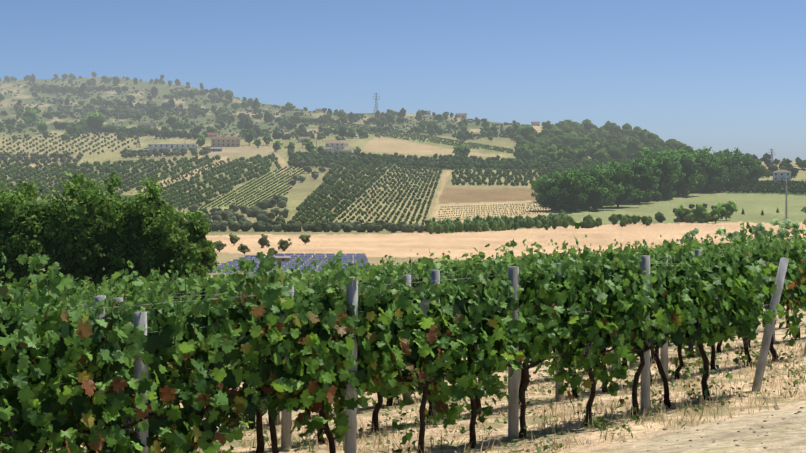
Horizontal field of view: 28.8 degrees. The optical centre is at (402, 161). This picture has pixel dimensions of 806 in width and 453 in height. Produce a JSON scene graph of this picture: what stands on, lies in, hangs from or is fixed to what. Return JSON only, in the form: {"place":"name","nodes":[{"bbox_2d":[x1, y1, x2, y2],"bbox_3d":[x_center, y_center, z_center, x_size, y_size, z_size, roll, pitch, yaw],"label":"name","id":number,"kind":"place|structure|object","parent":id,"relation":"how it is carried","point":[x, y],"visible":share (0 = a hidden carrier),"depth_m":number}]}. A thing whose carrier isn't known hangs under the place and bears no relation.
{"place":"outdoors","nodes":[
{"label":"outdoors","id":0,"kind":"place"},
{"bbox_2d":[0,77,805,452],"bbox_3d":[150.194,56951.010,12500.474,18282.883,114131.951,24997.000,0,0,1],"label":"terrain","id":1,"kind":"structure","parent":0,"point":[462,201],"depth_m":487.86},
{"bbox_2d":[211,253,368,272],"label":"solar panels","id":2,"kind":"object","parent":1,"relation":"on","point":[320,256],"visible":0.48,"depth_m":268.86},
{"bbox_2d":[0,222,805,452],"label":"vine","id":3,"kind":"object","parent":1,"relation":"on","point":[472,307],"depth_m":18.03},
{"bbox_2d":[5,296,794,449],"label":"grapes","id":4,"kind":"object","parent":3,"relation":"hanging from","point":[135,434],"visible":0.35,"depth_m":17.79},
{"bbox_2d":[0,71,805,292],"bbox_3d":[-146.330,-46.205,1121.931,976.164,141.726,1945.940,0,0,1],"label":"trees","id":5,"kind":"object","parent":1,"relation":"on","point":[608,141],"visible":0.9,"depth_m":968.87},
{"bbox_2d":[0,109,805,290],"bbox_3d":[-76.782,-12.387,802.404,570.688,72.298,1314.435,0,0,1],"label":"tree foliage","id":6,"kind":"object","parent":5,"relation":"attached to","point":[15,202],"visible":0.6,"depth_m":150.08},
{"bbox_2d":[0,244,805,452],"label":"vineyard posts","id":7,"kind":"object","parent":1,"relation":"on","point":[139,318],"visible":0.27,"depth_m":19.55},
{"bbox_2d":[83,340,805,452],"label":"dry grass","id":8,"kind":"structure","parent":1,"relation":"on","point":[595,410],"depth_m":21.85},
{"bbox_2d":[141,109,790,260],"bbox_3d":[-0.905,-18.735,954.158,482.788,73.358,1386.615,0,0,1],"label":"buildings","id":9,"kind":"structure","parent":1,"relation":"on","point":[340,145],"depth_m":1180.33},
{"bbox_2d":[425,386,805,452],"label":"pebbles","id":10,"kind":"object","parent":1,"relation":"on","point":[696,430],"visible":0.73,"depth_m":19.20},
{"bbox_2d":[0,0,805,161],"label":"sky","id":11,"kind":"structure","parent":0,"point":[719,75]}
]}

